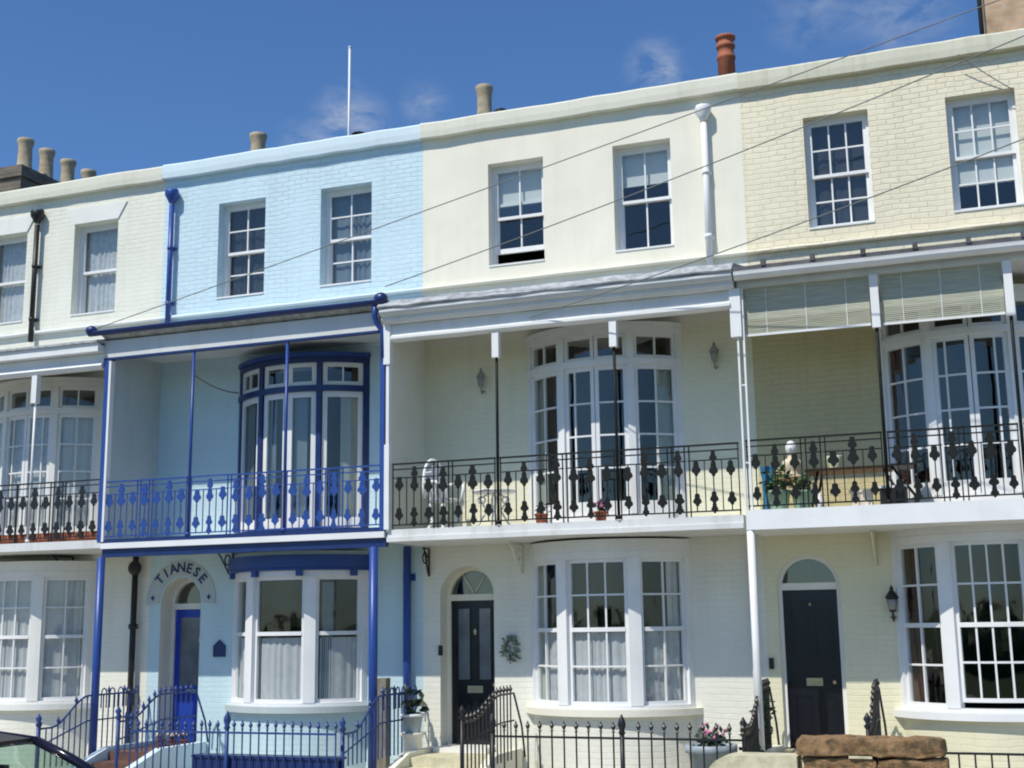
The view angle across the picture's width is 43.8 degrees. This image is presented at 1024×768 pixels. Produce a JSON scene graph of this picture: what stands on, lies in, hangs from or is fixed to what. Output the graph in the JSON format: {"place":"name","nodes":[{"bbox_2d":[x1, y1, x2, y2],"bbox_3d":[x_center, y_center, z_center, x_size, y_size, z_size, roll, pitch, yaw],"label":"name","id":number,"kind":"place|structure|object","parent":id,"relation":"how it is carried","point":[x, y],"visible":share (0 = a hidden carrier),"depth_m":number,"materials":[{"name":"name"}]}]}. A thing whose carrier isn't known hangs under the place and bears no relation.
{"place":"outdoors","nodes":[
{"label":"outdoors","id":0,"kind":"place"},
{"bbox_2d":[0,0,979,181],"label":"sky","id":1,"kind":"structure","parent":0,"point":[109,86],"materials":[{"name":"blue"}]},
{"bbox_2d":[760,465,774,509],"bbox_3d":[3.328,1.372,16.499,0.184,0.629,0.179,-5,-12,20],"label":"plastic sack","id":2,"kind":"object","parent":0,"point":[763,479],"visible":0.43,"depth_m":16.45,"materials":[{"name":"blue plastic"}]},
{"bbox_2d":[817,492,822,506],"bbox_3d":[3.849,1.454,15.907,0.080,0.210,0.076,-5,-12,20],"label":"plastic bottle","id":3,"kind":"object","parent":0,"point":[820,499],"visible":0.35,"depth_m":15.87,"materials":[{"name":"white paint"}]},
{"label":"front yard","id":4,"kind":"structure","parent":0,"visible":0},
{"bbox_2d":[0,137,165,767],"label":"terraced house","id":5,"kind":"structure","parent":4,"relation":"on","point":[78,257],"depth_m":21.09,"materials":[{"name":"beige paint"}]},
{"bbox_2d":[0,236,26,324],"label":"sash window","id":6,"kind":"structure","parent":5,"relation":"in","point":[13,253],"depth_m":22.81,"materials":[{"name":"white paint"}]},
{"bbox_2d":[0,571,95,710],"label":"bay window","id":7,"kind":"structure","parent":5,"relation":"in","point":[47,617],"depth_m":20.41,"materials":[{"name":"white paint"}]},
{"bbox_2d":[0,381,103,534],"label":"balcony window","id":8,"kind":"structure","parent":5,"relation":"in","point":[67,444],"depth_m":21.12,"materials":[{"name":"white paint"}]},
{"bbox_2d":[70,223,117,315],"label":"sash window","id":9,"kind":"structure","parent":5,"relation":"in","point":[96,288],"depth_m":22.16,"materials":[{"name":"white paint"}]},
{"bbox_2d":[34,685,139,767],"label":"entrance railing","id":10,"kind":"object","parent":4,"relation":"on","point":[38,724],"visible":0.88,"depth_m":18.66,"materials":[{"name":"blue metal"}]},
{"bbox_2d":[69,740,205,767],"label":"entrance steps","id":11,"kind":"structure","parent":4,"relation":"on","point":[102,757],"depth_m":18.64,"materials":[{"name":"red tile"}]},
{"bbox_2d":[155,732,165,744],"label":"potted plant","id":12,"kind":"object","parent":11,"relation":"on","point":[156,735],"visible":0.48,"depth_m":19.61,"materials":[{"name":"brown plant"}]},
{"bbox_2d":[114,683,208,767],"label":"entrance railing","id":13,"kind":"object","parent":11,"relation":"on","point":[118,711],"visible":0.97,"depth_m":18.39,"materials":[{"name":"blue metal"}]},
{"bbox_2d":[166,730,176,745],"bbox_3d":[-5.228,5.447,19.586,0.175,0.222,0.178,1,-11,-11],"label":"potted plant","id":14,"kind":"object","parent":11,"relation":"on","point":[172,739],"visible":0.66,"depth_m":19.54,"materials":[{"name":"brown plant"}]},
{"bbox_2d":[178,730,188,743],"bbox_3d":[-5.045,5.429,19.526,0.179,0.230,0.168,6,-13,-31],"label":"potted plant","id":15,"kind":"object","parent":11,"relation":"on","point":[182,740],"visible":0.66,"depth_m":19.49,"materials":[{"name":"brown plant"}]},
{"bbox_2d":[128,711,337,767],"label":"front fence","id":16,"kind":"object","parent":4,"relation":"on","point":[227,720],"visible":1,"depth_m":16.52,"materials":[{"name":"blue metal"}]},
{"bbox_2d":[85,46,422,767],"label":"terraced house","id":17,"kind":"structure","parent":4,"relation":"on","point":[286,582],"depth_m":19.81,"materials":[{"name":"blue paint"}]},
{"bbox_2d":[172,609,199,741],"bbox_3d":[-5.101,4.616,20.190,0.624,2.047,0.103,-5,-12,20],"label":"door","id":18,"kind":"structure","parent":17,"relation":"in","point":[186,666],"depth_m":20.25,"materials":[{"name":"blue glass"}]},
{"bbox_2d":[195,375,238,393],"bbox_3d":[-4.571,0.009,19.693,0.021,0.162,0.990,-7,-12,30],"label":"overhead cable","id":19,"kind":"object","parent":17,"relation":"attached to","point":[216,387],"visible":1,"depth_m":19.67,"materials":[{"name":"black rubber"}]},
{"bbox_2d":[216,201,265,298],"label":"sash window","id":20,"kind":"structure","parent":17,"relation":"in","point":[244,223],"depth_m":21.15,"materials":[{"name":"white paint"}]},
{"bbox_2d":[225,570,368,713],"bbox_3d":[-3.335,3.823,18.973,2.545,2.060,0.927,-5,-12,20],"label":"bay window","id":21,"kind":"structure","parent":17,"relation":"in","point":[270,675],"depth_m":18.73,"materials":[{"name":"white paint"}]},
{"bbox_2d":[235,356,369,533],"bbox_3d":[-3.339,1.006,19.608,2.337,2.768,0.609,-5,-12,20],"label":"balcony window","id":22,"kind":"structure","parent":17,"relation":"in","point":[355,396],"depth_m":19.48,"materials":[{"name":"white paint"}]},
{"bbox_2d":[319,186,371,286],"bbox_3d":[-2.588,-2.349,20.349,0.910,1.640,0.336,-5,-12,20],"label":"sash window","id":23,"kind":"structure","parent":17,"relation":"in","point":[348,211],"depth_m":20.50,"materials":[{"name":"white paint"}]},
{"bbox_2d":[96,0,998,328],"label":"overhead cable","id":24,"kind":"object","parent":17,"relation":"attached to","point":[562,160],"visible":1,"depth_m":17.31,"materials":[{"name":"grey rubber"}]},
{"bbox_2d":[385,35,1023,286],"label":"overhead cable","id":25,"kind":"object","parent":17,"relation":"attached to","point":[718,160],"visible":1,"depth_m":15.60,"materials":[{"name":"grey rubber"}]},
{"bbox_2d":[191,753,346,767],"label":"front wall","id":26,"kind":"structure","parent":4,"relation":"on","point":[270,761],"depth_m":16.37,"materials":[{"name":"blue paint"}]},
{"bbox_2d":[339,684,416,767],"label":"entrance railing","id":27,"kind":"object","parent":4,"relation":"on","point":[396,703],"visible":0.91,"depth_m":17.07,"materials":[{"name":"blue metal"}]},
{"bbox_2d":[377,678,389,767],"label":"wooden post","id":28,"kind":"object","parent":4,"relation":"on","point":[384,762],"visible":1,"depth_m":17.98,"materials":[{"name":"wood"}]},
{"bbox_2d":[400,732,424,751],"bbox_3d":[-1.388,5.206,17.726,0.400,0.680,0.390,-5,-12,20],"label":"pot pedestal","id":29,"kind":"object","parent":4,"relation":"on","point":[412,741],"visible":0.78,"depth_m":17.65,"materials":[{"name":"white stone"}]},
{"bbox_2d":[398,684,429,732],"bbox_3d":[-1.379,4.548,17.858,0.474,0.662,0.399,9,-15,-42],"label":"potted plant","id":30,"kind":"object","parent":29,"relation":"on","point":[412,720],"visible":1,"depth_m":17.77,"materials":[{"name":"green plant"}]},
{"bbox_2d":[387,746,522,767],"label":"entrance steps","id":31,"kind":"structure","parent":4,"relation":"on","point":[426,757],"depth_m":17.17,"materials":[{"name":"yellow stone"}]},
{"bbox_2d":[433,744,488,753],"bbox_3d":[-0.635,5.165,18.020,0.820,0.068,0.550,-5,-12,20],"label":"door step","id":32,"kind":"object","parent":31,"relation":"on","point":[450,748],"depth_m":17.84,"materials":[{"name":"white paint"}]},
{"bbox_2d":[459,685,525,767],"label":"entrance railing","id":33,"kind":"object","parent":4,"relation":"on","point":[462,716],"visible":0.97,"depth_m":16.40,"materials":[{"name":"black metal"}]},
{"bbox_2d":[377,33,768,767],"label":"terraced house","id":34,"kind":"structure","parent":4,"relation":"on","point":[623,403],"depth_m":18.13,"materials":[{"name":"beige paint"}]},
{"bbox_2d":[422,459,464,527],"bbox_3d":[-0.977,1.565,18.055,0.571,1.067,0.499,10,-15,-43],"label":"garden chair","id":35,"kind":"object","parent":34,"relation":"on","point":[429,472],"visible":0.55,"depth_m":18.08,"materials":[{"name":"white paint"}]},
{"bbox_2d":[452,600,494,744],"bbox_3d":[-0.540,4.199,18.504,0.724,2.067,0.103,-5,-12,20],"label":"door","id":36,"kind":"structure","parent":34,"relation":"in","point":[473,661],"depth_m":18.54,"materials":[{"name":"black wood"}]},
{"bbox_2d":[476,368,485,393],"bbox_3d":[-0.450,-0.042,18.874,0.144,0.390,0.196,-5,-12,20],"label":"wall lantern","id":37,"kind":"object","parent":34,"relation":"attached to","point":[480,376],"depth_m":18.80,"materials":[{"name":"grey metal"}]},
{"bbox_2d":[472,488,515,525],"bbox_3d":[-0.254,1.764,17.820,0.620,0.545,0.620,-5,-12,20],"label":"garden table","id":38,"kind":"object","parent":34,"relation":"on","point":[484,492],"visible":0.69,"depth_m":17.81,"materials":[{"name":"white paint"}]},
{"bbox_2d":[498,634,521,663],"bbox_3d":[-0.021,3.758,18.044,0.364,0.422,0.201,-5,-12,20],"label":"wall wreath","id":39,"kind":"object","parent":34,"relation":"attached to","point":[509,651],"depth_m":18.04,"materials":[{"name":"green plant"}]},
{"bbox_2d":[489,161,544,266],"bbox_3d":[0.108,-2.576,19.361,0.890,1.640,0.311,-5,-12,20],"label":"sash window","id":40,"kind":"structure","parent":34,"relation":"in","point":[526,189],"depth_m":19.53,"materials":[{"name":"white paint"}]},
{"bbox_2d":[534,500,550,522],"bbox_3d":[0.405,1.739,17.251,0.236,0.342,0.264,-5,-12,20],"label":"potted plant","id":41,"kind":"object","parent":34,"relation":"on","point":[537,515],"visible":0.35,"depth_m":17.18,"materials":[{"name":"green plant"}]},
{"bbox_2d":[593,499,606,520],"bbox_3d":[1.167,1.676,16.916,0.255,0.320,0.238,-5,-12,20],"label":"potted plant","id":42,"kind":"object","parent":34,"relation":"on","point":[603,510],"visible":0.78,"depth_m":16.84,"materials":[{"name":"green plant"}]},
{"bbox_2d":[526,326,688,522],"bbox_3d":[1.249,0.624,17.948,2.337,2.768,0.609,-5,-12,20],"label":"balcony window","id":43,"kind":"structure","parent":34,"relation":"in","point":[662,365],"depth_m":17.83,"materials":[{"name":"white paint"}]},
{"bbox_2d":[526,550,703,716],"bbox_3d":[1.253,3.387,17.323,2.545,2.170,0.927,-5,-12,20],"label":"bay window","id":44,"kind":"structure","parent":34,"relation":"in","point":[595,671],"depth_m":17.10,"materials":[{"name":"white paint"}]},
{"bbox_2d":[615,142,673,252],"bbox_3d":[1.955,-2.730,18.693,0.870,1.640,0.311,-5,-12,20],"label":"sash window","id":45,"kind":"structure","parent":34,"relation":"in","point":[649,164],"depth_m":18.86,"materials":[{"name":"white paint"}]},
{"bbox_2d":[709,342,718,369],"bbox_3d":[2.821,-0.393,17.706,0.144,0.390,0.196,-5,-12,20],"label":"wall lantern","id":46,"kind":"object","parent":34,"relation":"attached to","point":[713,350],"depth_m":17.64,"materials":[{"name":"grey metal"}]},
{"bbox_2d":[529,138,1023,317],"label":"overhead cable","id":47,"kind":"object","parent":34,"relation":"attached to","point":[788,227],"visible":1,"depth_m":15.28,"materials":[{"name":"grey rubber"}]},
{"bbox_2d":[488,713,744,767],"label":"front fence","id":48,"kind":"object","parent":4,"relation":"on","point":[621,724],"visible":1,"depth_m":14.94,"materials":[{"name":"black metal"}]},
{"bbox_2d":[685,722,737,767],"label":"potted plant","id":49,"kind":"object","parent":4,"relation":"on","point":[710,753],"visible":0.64,"depth_m":15.43,"materials":[{"name":"white plant"}]},
{"bbox_2d":[738,698,776,751],"bbox_3d":[3.019,4.474,15.590,0.417,1.196,1.013,-5,-12,20],"label":"climbing plant","id":50,"kind":"object","parent":4,"relation":"on","point":[766,726],"visible":0.28,"depth_m":15.87,"materials":[{"name":"green plant"}]},
{"bbox_2d":[739,678,779,751],"bbox_3d":[3.040,4.393,15.502,0.092,1.520,2.290,-5,-12,20],"label":"entrance railing","id":51,"kind":"object","parent":4,"relation":"on","point":[751,737],"visible":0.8,"depth_m":15.37,"materials":[{"name":"black metal"}]},
{"bbox_2d":[765,744,806,767],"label":"entrance steps","id":52,"kind":"structure","parent":4,"relation":"on","point":[776,748],"depth_m":16.13,"materials":[{"name":"white stone"}]},
{"bbox_2d":[863,678,887,759],"bbox_3d":[4.350,4.304,15.133,0.092,1.520,2.090,-5,-12,20],"label":"entrance railing","id":53,"kind":"object","parent":4,"relation":"on","point":[872,726],"visible":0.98,"depth_m":15.25,"materials":[{"name":"black metal"}]},
{"bbox_2d":[729,0,1023,767],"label":"terraced house","id":54,"kind":"structure","parent":4,"relation":"on","point":[941,402],"depth_m":16.98,"materials":[{"name":"yellow paint"}]},
{"bbox_2d":[758,464,798,508],"bbox_3d":[3.399,1.318,16.212,0.475,0.607,0.395,-8,-13,33],"label":"potted plant","id":55,"kind":"object","parent":54,"relation":"on","point":[782,495],"visible":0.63,"depth_m":16.13,"materials":[{"name":"green plant"}]},
{"bbox_2d":[778,441,805,489],"bbox_3d":[3.638,1.200,16.500,0.340,0.940,0.300,-5,-12,20],"label":"garden statue","id":56,"kind":"object","parent":54,"relation":"on","point":[790,449],"visible":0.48,"depth_m":16.45,"materials":[{"name":"white stone"}]},
{"bbox_2d":[786,472,816,507],"bbox_3d":[3.639,1.350,16.045,0.370,0.475,0.378,2,-11,-16],"label":"potted plant","id":57,"kind":"object","parent":54,"relation":"on","point":[800,497],"visible":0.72,"depth_m":15.97,"materials":[{"name":"green plant"}]},
{"bbox_2d":[743,276,870,336],"bbox_3d":[3.753,-0.983,16.245,1.570,0.640,0.030,-5,-12,20],"label":"bamboo blind","id":58,"kind":"object","parent":54,"relation":"hanging from","point":[842,290],"visible":1,"depth_m":16.24,"materials":[{"name":"white paint"}]},
{"bbox_2d":[783,589,844,745],"bbox_3d":[3.955,3.717,16.681,0.704,2.007,0.103,-5,-12,20],"label":"door","id":59,"kind":"structure","parent":54,"relation":"in","point":[812,641],"depth_m":16.69,"materials":[{"name":"black paint"}]},
{"bbox_2d":[804,113,874,229],"bbox_3d":[4.565,-2.948,17.746,0.880,1.640,0.306,-5,-12,20],"label":"sash window","id":60,"kind":"structure","parent":54,"relation":"in","point":[838,159],"depth_m":17.85,"materials":[{"name":"white paint"}]},
{"bbox_2d":[849,489,873,505],"bbox_3d":[4.383,1.443,15.924,0.290,0.224,0.240,-5,-12,20],"label":"cardboard box","id":61,"kind":"object","parent":54,"relation":"on","point":[861,494],"visible":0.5,"depth_m":15.83,"materials":[{"name":"beige cardboard"}]},
{"bbox_2d":[804,462,919,506],"bbox_3d":[4.440,1.319,16.067,1.380,0.537,0.520,-5,-12,20],"label":"wooden table","id":62,"kind":"object","parent":54,"relation":"on","point":[869,469],"visible":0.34,"depth_m":15.96,"materials":[{"name":"brown wood"}]},
{"bbox_2d":[826,455,842,467],"bbox_3d":[4.098,0.997,16.169,0.148,0.170,0.148,4,-12,-24],"label":"square planter","id":63,"kind":"object","parent":62,"relation":"on","point":[838,464],"visible":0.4,"depth_m":16.13,"materials":[{"name":"paint"}]},
{"bbox_2d":[885,585,898,621],"bbox_3d":[4.880,2.813,16.319,0.170,0.460,0.231,-5,-12,20],"label":"wall lantern","id":64,"kind":"object","parent":54,"relation":"attached to","point":[891,597],"depth_m":16.24,"materials":[{"name":"black metal"}]},
{"bbox_2d":[878,485,908,503],"bbox_3d":[4.744,1.399,15.797,0.340,0.254,0.280,-5,-12,20],"label":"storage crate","id":65,"kind":"object","parent":54,"relation":"on","point":[896,494],"visible":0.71,"depth_m":15.68,"materials":[{"name":"black plastic"}]},
{"bbox_2d":[879,263,1004,325],"bbox_3d":[5.291,-1.106,15.688,1.430,0.650,0.030,-5,-12,20],"label":"bamboo blind","id":66,"kind":"object","parent":54,"relation":"hanging from","point":[936,293],"visible":1,"depth_m":15.68,"materials":[{"name":"white paint"}]},
{"bbox_2d":[876,290,1023,502],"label":"balcony window","id":67,"kind":"structure","parent":54,"relation":"in","point":[927,337],"depth_m":16.18,"materials":[{"name":"white paint"}]},
{"bbox_2d":[890,531,1023,721],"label":"bay window","id":68,"kind":"structure","parent":54,"relation":"in","point":[954,709],"depth_m":15.62,"materials":[{"name":"white paint"}]},
{"bbox_2d":[957,54,1011,88],"bbox_3d":[6.334,-4.188,17.056,0.662,0.560,0.014,-2,-11,9],"label":"overhead cable","id":69,"kind":"object","parent":54,"relation":"attached to","point":[984,72],"visible":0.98,"depth_m":17.05,"materials":[{"name":"grey rubber"}]},
{"bbox_2d":[945,91,1023,212],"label":"sash window","id":70,"kind":"structure","parent":54,"relation":"in","point":[976,126],"depth_m":17.21,"materials":[{"name":"white paint"}]},
{"bbox_2d":[947,752,1023,767],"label":"front fence","id":71,"kind":"object","parent":4,"relation":"on","point":[983,753],"visible":0.52,"depth_m":13.66,"materials":[{"name":"black metal"}]},
{"label":"road","id":72,"kind":"structure","parent":0,"visible":0},
{"bbox_2d":[0,731,95,767],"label":"parked car","id":73,"kind":"object","parent":72,"relation":"on","point":[7,739],"visible":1,"depth_m":11.34,"materials":[{"name":"paint"}]},
{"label":"pavement","id":74,"kind":"structure","parent":0,"visible":0},
{"bbox_2d":[709,752,801,767],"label":"coping wall","id":75,"kind":"structure","parent":74,"relation":"on","point":[759,760],"depth_m":13.22,"materials":[{"name":"yellow stone"}]},
{"bbox_2d":[798,733,950,767],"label":"stone wall","id":76,"kind":"structure","parent":74,"relation":"on","point":[846,751],"depth_m":12.83,"materials":[{"name":"brown stone"}]}
]}

